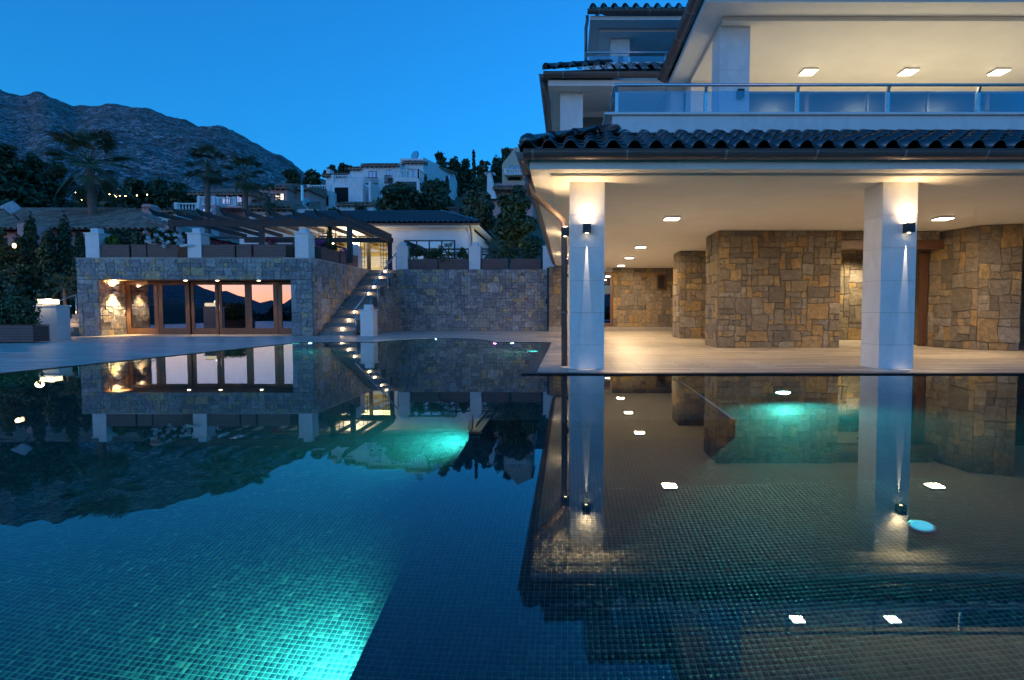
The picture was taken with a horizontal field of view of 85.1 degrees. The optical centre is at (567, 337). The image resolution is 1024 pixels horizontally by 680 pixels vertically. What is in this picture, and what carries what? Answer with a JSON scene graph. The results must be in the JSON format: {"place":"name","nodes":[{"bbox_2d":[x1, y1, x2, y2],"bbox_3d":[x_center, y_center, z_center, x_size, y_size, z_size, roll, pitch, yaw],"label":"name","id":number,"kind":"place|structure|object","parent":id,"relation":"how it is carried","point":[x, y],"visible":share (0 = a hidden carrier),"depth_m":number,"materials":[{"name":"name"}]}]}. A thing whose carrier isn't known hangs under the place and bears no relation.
{"place":"outdoors","nodes":[
{"label":"outdoors","id":0,"kind":"place"},
{"bbox_2d":[70,314,78,335],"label":"staircase","id":1,"kind":"structure","parent":0,"point":[74,326],"depth_m":22.26,"materials":[{"name":"stone"}]},
{"bbox_2d":[0,89,325,209],"bbox_3d":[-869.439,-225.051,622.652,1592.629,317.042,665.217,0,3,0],"label":"hills","id":2,"kind":"structure","parent":0,"point":[156,143],"depth_m":700.20,"materials":[{"name":"grey stone"}]},
{"bbox_2d":[29,188,555,322],"bbox_3d":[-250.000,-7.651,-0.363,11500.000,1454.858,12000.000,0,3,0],"label":"ground","id":3,"kind":"structure","parent":0,"point":[459,203],"depth_m":54.74,"materials":[{"name":"plant"}]},
{"bbox_2d":[0,201,21,219],"bbox_3d":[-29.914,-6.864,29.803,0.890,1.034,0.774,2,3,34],"label":"parasol","id":4,"kind":"object","parent":3,"relation":"on","point":[12,207],"visible":1,"depth_m":29.77,"materials":[{"name":"white fabric"}]},
{"bbox_2d":[0,141,44,207],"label":"dark tree","id":5,"kind":"object","parent":3,"relation":"on","point":[11,167],"visible":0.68,"depth_m":49.43,"materials":[{"name":"green plant"}]},
{"bbox_2d":[0,152,57,207],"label":"dark tree","id":6,"kind":"object","parent":3,"relation":"on","point":[34,163],"visible":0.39,"depth_m":51.10,"materials":[{"name":"green plant"}]},
{"bbox_2d":[40,162,77,207],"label":"dark tree","id":7,"kind":"object","parent":3,"relation":"on","point":[58,199],"visible":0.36,"depth_m":54.08,"materials":[{"name":"green plant"}]},
{"bbox_2d":[41,128,139,231],"bbox_3d":[-30.532,-8.496,35.738,5.334,10.090,5.156,0,3,0],"label":"palm tree","id":8,"kind":"object","parent":3,"relation":"on","point":[91,182],"visible":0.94,"depth_m":35.36,"materials":[{"name":"green plant"}]},
{"bbox_2d":[96,193,125,207],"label":"dark tree","id":9,"kind":"object","parent":3,"relation":"on","point":[104,203],"visible":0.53,"depth_m":97.79,"materials":[{"name":"green plant"}]},
{"bbox_2d":[0,204,239,262],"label":"pink bungalow","id":10,"kind":"object","parent":3,"relation":"on","point":[105,218],"visible":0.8,"depth_m":34.27,"materials":[{"name":"ceramic"}]},
{"bbox_2d":[112,228,132,243],"bbox_3d":[-22.320,-5.058,27.880,0.907,0.889,0.907,-1,3,-26],"label":"shrub","id":11,"kind":"object","parent":3,"relation":"on","point":[123,232],"visible":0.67,"depth_m":27.67,"materials":[{"name":"green plant"}]},
{"bbox_2d":[117,177,147,209],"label":"dark tree","id":12,"kind":"object","parent":3,"relation":"on","point":[133,186],"visible":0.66,"depth_m":107.62,"materials":[{"name":"green plant"}]},
{"bbox_2d":[140,177,171,208],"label":"dark tree","id":13,"kind":"object","parent":3,"relation":"on","point":[154,189],"visible":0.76,"depth_m":109.38,"materials":[{"name":"green plant"}]},
{"bbox_2d":[137,208,218,235],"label":"flat house","id":14,"kind":"structure","parent":3,"relation":"on","point":[173,213],"depth_m":50.80,"materials":[{"name":"paint"}]},
{"bbox_2d":[165,180,196,209],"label":"dark tree","id":15,"kind":"object","parent":3,"relation":"on","point":[176,192],"visible":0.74,"depth_m":105.71,"materials":[{"name":"green plant"}]},
{"bbox_2d":[182,143,234,233],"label":"palm tree","id":16,"kind":"object","parent":3,"relation":"on","point":[207,173],"visible":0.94,"depth_m":49.22,"materials":[{"name":"green plant"}]},
{"bbox_2d":[218,155,268,217],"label":"palm tree","id":17,"kind":"object","parent":3,"relation":"on","point":[244,184],"visible":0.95,"depth_m":49.20,"materials":[{"name":"green plant"}]},
{"bbox_2d":[174,184,326,241],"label":"pink house","id":18,"kind":"structure","parent":3,"relation":"on","point":[229,200],"depth_m":61.44,"materials":[{"name":"paint"}]},
{"bbox_2d":[250,183,281,216],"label":"palm tree","id":19,"kind":"object","parent":3,"relation":"on","point":[268,205],"visible":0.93,"depth_m":49.35,"materials":[{"name":"green plant"}]},
{"bbox_2d":[241,198,320,218],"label":"hill annexe","id":20,"kind":"structure","parent":3,"relation":"on","point":[283,207],"depth_m":51.51,"materials":[{"name":"paint"}]},
{"bbox_2d":[281,168,301,183],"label":"pine tree","id":21,"kind":"object","parent":3,"relation":"on","point":[291,176],"visible":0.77,"depth_m":109.72,"materials":[{"name":"green plant"}]},
{"bbox_2d":[301,168,322,186],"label":"pine tree","id":22,"kind":"object","parent":3,"relation":"on","point":[312,177],"visible":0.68,"depth_m":109.97,"materials":[{"name":"green plant"}]},
{"bbox_2d":[335,202,376,209],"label":"garden pavilion","id":23,"kind":"structure","parent":3,"relation":"on","point":[352,206],"depth_m":61.38,"materials":[{"name":"paint"}]},
{"bbox_2d":[239,207,494,269],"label":"guest house","id":24,"kind":"structure","parent":3,"relation":"on","point":[428,228],"depth_m":30.78,"materials":[{"name":"paint"}]},
{"bbox_2d":[404,240,454,258],"bbox_3d":[-7.657,-4.803,30.784,2.830,1.180,0.043,0,3,0],"label":"window","id":25,"kind":"structure","parent":24,"relation":"in","point":[424,243],"depth_m":30.75,"materials":[{"name":"glass"}]},
{"bbox_2d":[307,151,457,209],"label":"hill villa","id":26,"kind":"object","parent":3,"relation":"on","point":[365,182],"visible":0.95,"depth_m":74.97,"materials":[{"name":"paint"}]},
{"bbox_2d":[373,181,422,209],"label":"garden tree","id":27,"kind":"object","parent":3,"relation":"on","point":[396,194],"visible":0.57,"depth_m":42.76,"materials":[{"name":"green plant"}]},
{"bbox_2d":[416,179,454,210],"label":"garden tree","id":28,"kind":"object","parent":3,"relation":"on","point":[434,195],"visible":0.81,"depth_m":44.54,"materials":[{"name":"green plant"}]},
{"bbox_2d":[434,151,449,169],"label":"pine tree","id":29,"kind":"object","parent":3,"relation":"on","point":[441,159],"visible":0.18,"depth_m":101.90,"materials":[{"name":"green plant"}]},
{"bbox_2d":[447,156,464,174],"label":"pine tree","id":30,"kind":"object","parent":3,"relation":"on","point":[453,164],"visible":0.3,"depth_m":105.04,"materials":[{"name":"green plant"}]},
{"bbox_2d":[455,173,466,196],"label":"pine tree","id":31,"kind":"object","parent":3,"relation":"on","point":[461,186],"visible":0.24,"depth_m":91.41,"materials":[{"name":"green plant"}]},
{"bbox_2d":[460,158,471,187],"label":"pine tree","id":32,"kind":"object","parent":3,"relation":"on","point":[465,166],"visible":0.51,"depth_m":107.82,"materials":[{"name":"green plant"}]},
{"bbox_2d":[467,177,486,192],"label":"tree","id":33,"kind":"object","parent":3,"relation":"on","point":[477,184],"visible":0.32,"depth_m":93.84,"materials":[{"name":"green plant"}]},
{"bbox_2d":[460,189,495,230],"bbox_3d":[-6.402,-7.366,39.684,2.791,6.433,2.712,1,3,28],"label":"olive tree","id":34,"kind":"object","parent":3,"relation":"on","point":[479,205],"visible":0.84,"depth_m":38.99,"materials":[{"name":"green plant"}]},
{"bbox_2d":[476,160,491,186],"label":"pine tree","id":35,"kind":"object","parent":3,"relation":"on","point":[481,168],"visible":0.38,"depth_m":101.99,"materials":[{"name":"green plant"}]},
{"bbox_2d":[489,155,501,182],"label":"pine tree","id":36,"kind":"object","parent":3,"relation":"on","point":[496,167],"visible":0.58,"depth_m":104.85,"materials":[{"name":"green plant"}]},
{"bbox_2d":[484,172,536,229],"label":"pink annexe","id":37,"kind":"structure","parent":3,"relation":"on","point":[495,190],"depth_m":59.01,"materials":[{"name":"paint"}]},
{"bbox_2d":[0,338,1021,374],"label":"pool basin","id":38,"kind":"object","parent":3,"relation":"in","point":[463,338],"depth_m":9.33,"materials":[{"name":"tile"}]},
{"bbox_2d":[0,339,1023,679],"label":"water","id":39,"kind":"structure","parent":38,"relation":"in","point":[446,509],"depth_m":2.64,"materials":[{"name":"teal liquid"}]},
{"bbox_2d":[521,342,551,374],"bbox_3d":[-0.616,0.495,13.243,0.228,0.257,9.030,0,3,0],"label":"wet edge","id":40,"kind":"object","parent":38,"relation":"attached to","point":[535,362],"visible":0.5,"depth_m":11.17,"materials":[{"name":"stone"}]},
{"bbox_2d":[536,374,1023,374],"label":"pool coping","id":41,"kind":"object","parent":38,"relation":"on","point":[792,374],"visible":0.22,"depth_m":8.73,"materials":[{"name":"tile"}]},
{"bbox_2d":[523,372,1023,373],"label":"drain grate","id":42,"kind":"object","parent":41,"relation":"on","point":[773,372],"visible":1,"depth_m":8.81,"materials":[{"name":"black metal"}]},
{"bbox_2d":[0,331,1023,372],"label":"deck","id":43,"kind":"structure","parent":3,"relation":"on","point":[645,351],"depth_m":13.22,"materials":[{"name":"beige stone"}]},
{"bbox_2d":[0,226,15,283],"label":"conifer","id":44,"kind":"object","parent":43,"relation":"on","point":[7,255],"visible":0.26,"depth_m":25.78,"materials":[{"name":"green plant"}]},
{"bbox_2d":[0,261,37,308],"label":"shrub","id":45,"kind":"object","parent":43,"relation":"on","point":[13,273],"visible":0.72,"depth_m":24.78,"materials":[{"name":"green plant"}]},
{"bbox_2d":[9,233,34,315],"bbox_3d":[-26.019,-2.445,26.410,1.306,5.006,1.750,1,3,27],"label":"conifer","id":46,"kind":"object","parent":43,"relation":"on","point":[18,251],"visible":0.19,"depth_m":26.24,"materials":[{"name":"green plant"}]},
{"bbox_2d":[0,324,49,341],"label":"planter","id":47,"kind":"object","parent":43,"relation":"on","point":[26,333],"visible":1,"depth_m":17.22,"materials":[{"name":"brown wood"}]},
{"bbox_2d":[0,296,42,324],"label":"box bush","id":48,"kind":"object","parent":47,"relation":"in","point":[15,310],"visible":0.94,"depth_m":17.43,"materials":[{"name":"green plant"}]},
{"bbox_2d":[20,211,39,323],"bbox_3d":[-25.950,-3.042,27.080,1.693,6.161,1.401,0,3,0],"label":"conifer","id":49,"kind":"object","parent":43,"relation":"on","point":[30,237],"visible":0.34,"depth_m":26.68,"materials":[{"name":"green plant"}]},
{"bbox_2d":[32,229,69,299],"bbox_3d":[-24.225,-2.486,25.957,1.414,5.150,1.432,2,3,32],"label":"conifer","id":50,"kind":"object","parent":43,"relation":"on","point":[45,263],"visible":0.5,"depth_m":25.66,"materials":[{"name":"green plant"}]},
{"bbox_2d":[33,278,72,304],"bbox_3d":[-22.731,-1.714,24.509,1.318,1.872,1.214,-2,4,-41],"label":"shrub","id":51,"kind":"object","parent":43,"relation":"on","point":[42,292],"visible":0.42,"depth_m":24.17,"materials":[{"name":"green plant"}]},
{"bbox_2d":[35,305,71,339],"bbox_3d":[-17.650,-0.512,19.047,0.800,1.190,0.580,0,3,0],"label":"pedestal","id":52,"kind":"object","parent":43,"relation":"on","point":[56,318],"visible":0.85,"depth_m":18.82,"materials":[{"name":"white stone"}]},
{"bbox_2d":[43,273,77,304],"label":"palm tree","id":53,"kind":"object","parent":43,"relation":"on","point":[64,286],"visible":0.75,"depth_m":22.89,"materials":[{"name":"green plant"}]},
{"bbox_2d":[55,211,77,317],"bbox_3d":[-23.889,-2.956,26.306,1.701,6.028,1.644,-2,3,-33],"label":"conifer","id":54,"kind":"object","parent":43,"relation":"on","point":[64,240],"visible":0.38,"depth_m":26.16,"materials":[{"name":"green plant"}]},
{"bbox_2d":[68,229,85,311],"bbox_3d":[-22.689,-2.497,25.933,1.333,5.150,0.940,1,3,18],"label":"conifer","id":55,"kind":"object","parent":43,"relation":"on","point":[78,250],"visible":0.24,"depth_m":25.69,"materials":[{"name":"green plant"}]},
{"bbox_2d":[75,258,368,335],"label":"pool house","id":56,"kind":"structure","parent":43,"relation":"on","point":[231,296],"depth_m":23.22,"materials":[{"name":"grey stone"}]},
{"bbox_2d":[83,228,110,257],"bbox_3d":[-18.847,-3.759,22.267,0.620,1.190,0.620,0,3,0],"label":"pedestal","id":57,"kind":"object","parent":56,"relation":"on","point":[94,239],"visible":0.9,"depth_m":22.01,"materials":[{"name":"white paint"}]},
{"bbox_2d":[100,245,132,257],"bbox_3d":[-18.078,-3.449,22.387,1.319,0.500,0.670,0,3,0],"label":"planter","id":58,"kind":"object","parent":56,"relation":"on","point":[115,251],"visible":0.73,"depth_m":22.08,"materials":[{"name":"brown wood"}]},
{"bbox_2d":[105,234,120,245],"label":"leafy plant","id":59,"kind":"object","parent":58,"relation":"in","point":[112,240],"visible":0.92,"depth_m":22.21,"materials":[{"name":"green plant"}]},
{"bbox_2d":[131,245,148,257],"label":"planter","id":60,"kind":"object","parent":56,"relation":"on","point":[139,251],"visible":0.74,"depth_m":22.08,"materials":[{"name":"brown wood"}]},
{"bbox_2d":[129,231,148,245],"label":"leafy plant","id":61,"kind":"object","parent":60,"relation":"in","point":[137,238],"visible":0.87,"depth_m":22.30,"materials":[{"name":"green plant"}]},
{"bbox_2d":[126,282,159,333],"bbox_3d":[-17.828,-1.222,23.298,1.327,2.205,0.060,0,3,0],"label":"sliding door","id":62,"kind":"structure","parent":56,"relation":"in","point":[142,305],"depth_m":23.29,"materials":[{"name":"red wood"}]},
{"bbox_2d":[147,245,187,257],"bbox_3d":[-16.111,-3.449,22.387,1.198,0.500,0.670,0,3,0],"label":"planter","id":63,"kind":"object","parent":56,"relation":"on","point":[167,252],"visible":0.83,"depth_m":22.08,"materials":[{"name":"wood"}]},
{"bbox_2d":[143,226,184,247],"bbox_3d":[-16.032,-3.995,22.173,1.693,0.917,0.887,0,3,0],"label":"hydrangea","id":64,"kind":"object","parent":63,"relation":"in","point":[165,237],"visible":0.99,"depth_m":22.18,"materials":[{"name":"white plant"}]},
{"bbox_2d":[158,282,190,333],"bbox_3d":[-16.501,-1.222,23.298,1.291,2.205,0.060,0,3,0],"label":"sliding door","id":65,"kind":"structure","parent":56,"relation":"in","point":[173,297],"depth_m":23.29,"materials":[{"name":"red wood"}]},
{"bbox_2d":[185,228,210,257],"bbox_3d":[-14.803,-3.759,22.267,0.620,1.190,0.620,0,3,0],"label":"pedestal","id":66,"kind":"object","parent":56,"relation":"on","point":[198,238],"visible":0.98,"depth_m":22.01,"materials":[{"name":"white paint"}]},
{"bbox_2d":[190,282,219,333],"bbox_3d":[-15.255,-1.223,23.329,1.127,2.205,0.119,0,3,0],"label":"sliding door","id":67,"kind":"structure","parent":56,"relation":"in","point":[204,295],"depth_m":23.35,"materials":[{"name":"red wood"}]},
{"bbox_2d":[202,245,237,257],"bbox_3d":[-13.920,-3.449,22.387,1.389,0.500,0.670,0,3,0],"label":"planter","id":68,"kind":"object","parent":56,"relation":"on","point":[219,251],"visible":0.73,"depth_m":22.08,"materials":[{"name":"wood"}]},
{"bbox_2d":[218,282,247,333],"bbox_3d":[-14.046,-1.223,23.329,1.218,2.205,0.119,0,3,0],"label":"sliding door","id":69,"kind":"structure","parent":56,"relation":"in","point":[233,307],"depth_m":23.35,"materials":[{"name":"red wood"}]},
{"bbox_2d":[236,245,254,257],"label":"planter","id":70,"kind":"object","parent":56,"relation":"on","point":[244,251],"visible":0.66,"depth_m":22.08,"materials":[{"name":"wood"}]},
{"bbox_2d":[210,237,294,257],"bbox_3d":[-13.047,-3.656,22.802,3.671,0.935,0.060,0,3,0],"label":"railing","id":71,"kind":"object","parent":56,"relation":"on","point":[293,238],"visible":0.41,"depth_m":22.76,"materials":[{"name":"brown wood"}]},
{"bbox_2d":[247,282,278,333],"bbox_3d":[-12.791,-1.222,23.298,1.255,2.205,0.060,0,3,0],"label":"sliding door","id":72,"kind":"structure","parent":56,"relation":"in","point":[262,297],"depth_m":23.29,"materials":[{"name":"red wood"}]},
{"bbox_2d":[148,208,392,269],"bbox_3d":[-13.533,-4.483,26.893,8.165,2.210,7.051,0,3,0],"label":"pergola","id":73,"kind":"object","parent":56,"relation":"on","point":[352,223],"visible":0.87,"depth_m":24.31,"materials":[{"name":"brown wood"}]},
{"bbox_2d":[253,245,293,257],"bbox_3d":[-11.850,-3.449,22.387,1.302,0.500,0.670,0,3,0],"label":"planter","id":74,"kind":"object","parent":56,"relation":"on","point":[286,251],"visible":0.97,"depth_m":22.08,"materials":[{"name":"brown wood"}]},
{"bbox_2d":[277,282,291,333],"bbox_3d":[-11.610,-1.222,23.298,1.073,2.205,0.060,0,3,0],"label":"sliding door","id":75,"kind":"structure","parent":56,"relation":"in","point":[284,288],"depth_m":23.29,"materials":[{"name":"red wood"}]},
{"bbox_2d":[293,228,315,257],"bbox_3d":[-10.550,-3.759,22.267,0.620,1.190,0.620,0,3,0],"label":"pedestal","id":76,"kind":"object","parent":56,"relation":"on","point":[304,243],"visible":0.98,"depth_m":22.02,"materials":[{"name":"white paint"}]},
{"bbox_2d":[315,247,338,262],"bbox_3d":[-10.370,-3.510,23.685,0.520,0.500,1.770,0,3,0],"label":"planter","id":77,"kind":"object","parent":56,"relation":"on","point":[326,254],"visible":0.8,"depth_m":23.34,"materials":[{"name":"wood"}]},
{"bbox_2d":[346,244,362,267],"bbox_3d":[-10.380,-3.960,27.043,0.620,1.140,0.620,0,3,0],"label":"pedestal","id":78,"kind":"object","parent":56,"relation":"on","point":[357,250],"visible":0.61,"depth_m":26.87,"materials":[{"name":"paint"}]},
{"bbox_2d":[320,270,398,334],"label":"staircase","id":79,"kind":"structure","parent":43,"relation":"on","point":[342,322],"depth_m":25.53,"materials":[{"name":"grey stone"}]},
{"bbox_2d":[359,305,377,335],"bbox_3d":[-7.870,-0.676,21.973,0.580,1.240,0.580,0,3,0],"label":"pedestal","id":80,"kind":"object","parent":43,"relation":"on","point":[368,320],"visible":1,"depth_m":21.74,"materials":[{"name":"white stone"}]},
{"bbox_2d":[354,253,396,335],"bbox_3d":[-8.179,-2.074,24.314,0.343,3.812,5.357,0,3,0],"label":"handrail","id":81,"kind":"object","parent":43,"relation":"on","point":[377,288],"visible":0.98,"depth_m":24.22,"materials":[{"name":"metal"}]},
{"bbox_2d":[397,269,546,330],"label":"retaining wall","id":82,"kind":"structure","parent":43,"relation":"on","point":[471,299],"depth_m":27.72,"materials":[{"name":"grey stone"}]},
{"bbox_2d":[408,259,438,268],"bbox_3d":[-7.252,-3.696,28.031,1.481,0.510,0.470,0,3,0],"label":"planter","id":83,"kind":"object","parent":82,"relation":"on","point":[423,264],"visible":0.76,"depth_m":27.81,"materials":[{"name":"brown"}]},
{"bbox_2d":[406,242,425,258],"bbox_3d":[-7.816,-4.362,28.184,1.116,0.957,0.623,0,3,0],"label":"leafy plant","id":84,"kind":"object","parent":83,"relation":"in","point":[418,251],"visible":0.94,"depth_m":28.07,"materials":[{"name":"green plant"}]},
{"bbox_2d":[425,247,443,258],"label":"leafy plant","id":85,"kind":"object","parent":83,"relation":"in","point":[434,253],"visible":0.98,"depth_m":28.02,"materials":[{"name":"green plant"}]},
{"bbox_2d":[439,259,468,268],"bbox_3d":[-5.726,-3.696,28.031,1.481,0.510,0.470,0,3,0],"label":"planter","id":86,"kind":"object","parent":82,"relation":"on","point":[453,263],"visible":0.81,"depth_m":27.81,"materials":[{"name":"brown"}]},
{"bbox_2d":[437,241,461,261],"bbox_3d":[-6.027,-4.226,27.992,1.488,1.303,1.356,0,3,0],"label":"leafy plant","id":87,"kind":"object","parent":86,"relation":"in","point":[448,253],"visible":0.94,"depth_m":27.90,"materials":[{"name":"green plant"}]},
{"bbox_2d":[468,242,482,268],"bbox_3d":[-4.648,-4.090,27.988,0.650,1.360,0.650,0,3,0],"label":"pedestal","id":88,"kind":"object","parent":82,"relation":"on","point":[475,254],"visible":0.98,"depth_m":27.71,"materials":[{"name":"paint"}]},
{"bbox_2d":[481,259,508,268],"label":"planter","id":89,"kind":"object","parent":82,"relation":"on","point":[495,263],"visible":0.95,"depth_m":27.81,"materials":[{"name":"brown"}]},
{"bbox_2d":[482,236,506,258],"bbox_3d":[-3.737,-4.331,28.797,1.491,1.725,1.673,-2,3,-30],"label":"shrub","id":90,"kind":"object","parent":89,"relation":"in","point":[493,251],"visible":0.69,"depth_m":28.63,"materials":[{"name":"green plant"}]},
{"bbox_2d":[511,259,540,268],"bbox_3d":[-2.105,-3.696,28.031,1.525,0.510,0.470,0,3,0],"label":"planter","id":91,"kind":"object","parent":82,"relation":"on","point":[525,263],"visible":0.97,"depth_m":27.81,"materials":[{"name":"brown"}]},
{"bbox_2d":[498,248,524,259],"bbox_3d":[-2.866,-4.250,28.161,1.429,0.740,0.616,0,3,-10],"label":"leafy plant","id":92,"kind":"object","parent":91,"relation":"in","point":[511,253],"visible":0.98,"depth_m":28.01,"materials":[{"name":"green plant"}]},
{"bbox_2d":[520,246,540,258],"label":"leafy plant","id":93,"kind":"object","parent":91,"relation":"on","point":[535,251],"visible":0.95,"depth_m":28.15,"materials":[{"name":"green plant"}]},
{"bbox_2d":[515,0,1023,368],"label":"villa","id":94,"kind":"object","parent":43,"relation":"on","point":[788,195],"visible":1,"depth_m":11.82,"materials":[{"name":"white paint"}]},
{"bbox_2d":[583,117,603,127],"bbox_3d":[1.330,-6.082,16.048,2.100,0.530,0.035,0,3,0],"label":"window","id":95,"kind":"structure","parent":94,"relation":"in","point":[587,121],"depth_m":16.02,"materials":[{"name":"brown glass"}]},
{"bbox_2d":[604,272,612,326],"bbox_3d":[1.626,-1.908,27.891,1.252,2.730,0.100,0,3,0],"label":"glazed door","id":96,"kind":"structure","parent":94,"relation":"in","point":[608,276],"depth_m":27.86,"materials":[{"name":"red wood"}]},
{"bbox_2d":[657,274,665,289],"bbox_3d":[4.692,-2.769,27.805,0.457,0.757,0.110,0,3,0],"label":"niche window","id":97,"kind":"structure","parent":94,"relation":"in","point":[661,278],"depth_m":27.76,"materials":[{"name":"red wood"}]},
{"bbox_2d":[799,67,818,75],"bbox_3d":[5.648,-6.238,13.027,0.330,0.062,0.330,0,3,0],"label":"ceiling light","id":98,"kind":"object","parent":94,"relation":"attached to","point":[807,71],"visible":1,"depth_m":12.95,"materials":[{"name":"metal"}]},
{"bbox_2d":[897,67,919,75],"bbox_3d":[7.989,-6.238,13.027,0.330,0.062,0.330,0,3,0],"label":"ceiling light","id":99,"kind":"object","parent":94,"relation":"attached to","point":[907,71],"visible":1,"depth_m":12.95,"materials":[{"name":"metal"}]},
{"bbox_2d":[917,251,927,345],"bbox_3d":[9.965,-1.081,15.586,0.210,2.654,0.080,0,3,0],"label":"wooden door","id":100,"kind":"structure","parent":94,"relation":"in","point":[923,255],"depth_m":15.56,"materials":[{"name":"red wood"}]},
{"bbox_2d":[987,67,1010,75],"bbox_3d":[10.116,-6.238,13.027,0.330,0.062,0.330,0,3,0],"label":"ceiling light","id":101,"kind":"object","parent":94,"relation":"attached to","point":[998,71],"visible":1,"depth_m":12.95,"materials":[{"name":"metal"}]},
{"bbox_2d":[502,147,524,182],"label":"gable house","id":102,"kind":"structure","parent":3,"relation":"on","point":[511,171],"depth_m":76.94,"materials":[{"name":"white paint"}]},
{"bbox_2d":[0,0,687,179],"label":"sky","id":103,"kind":"structure","parent":0,"point":[316,84],"materials":[{"name":"blue"}]},
{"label":"upper terrace","id":104,"kind":"structure","parent":0,"visible":0},
{"bbox_2d":[395,242,410,268],"bbox_3d":[-8.278,-4.090,27.988,0.650,1.360,0.650,0,3,0],"label":"pedestal","id":105,"kind":"object","parent":104,"relation":"on","point":[402,252],"visible":0.95,"depth_m":27.71,"materials":[{"name":"paint"}]},
{"bbox_2d":[490,193,537,250],"bbox_3d":[-3.507,-6.436,36.797,3.161,6.084,3.113,0,3,0],"label":"garden tree","id":106,"kind":"object","parent":104,"relation":"on","point":[514,223],"visible":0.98,"depth_m":36.02,"materials":[{"name":"green plant"}]},
{"bbox_2d":[518,233,543,248],"bbox_3d":[-1.920,-4.410,28.733,1.276,1.888,1.304,3,4,43],"label":"clipped shrub","id":107,"kind":"object","parent":104,"relation":"on","point":[531,241],"visible":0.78,"depth_m":28.38,"materials":[{"name":"green plant"}]},
{"bbox_2d":[542,246,554,268],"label":"pedestal","id":108,"kind":"object","parent":104,"relation":"on","point":[547,262],"visible":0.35,"depth_m":27.71,"materials":[{"name":"paint"}]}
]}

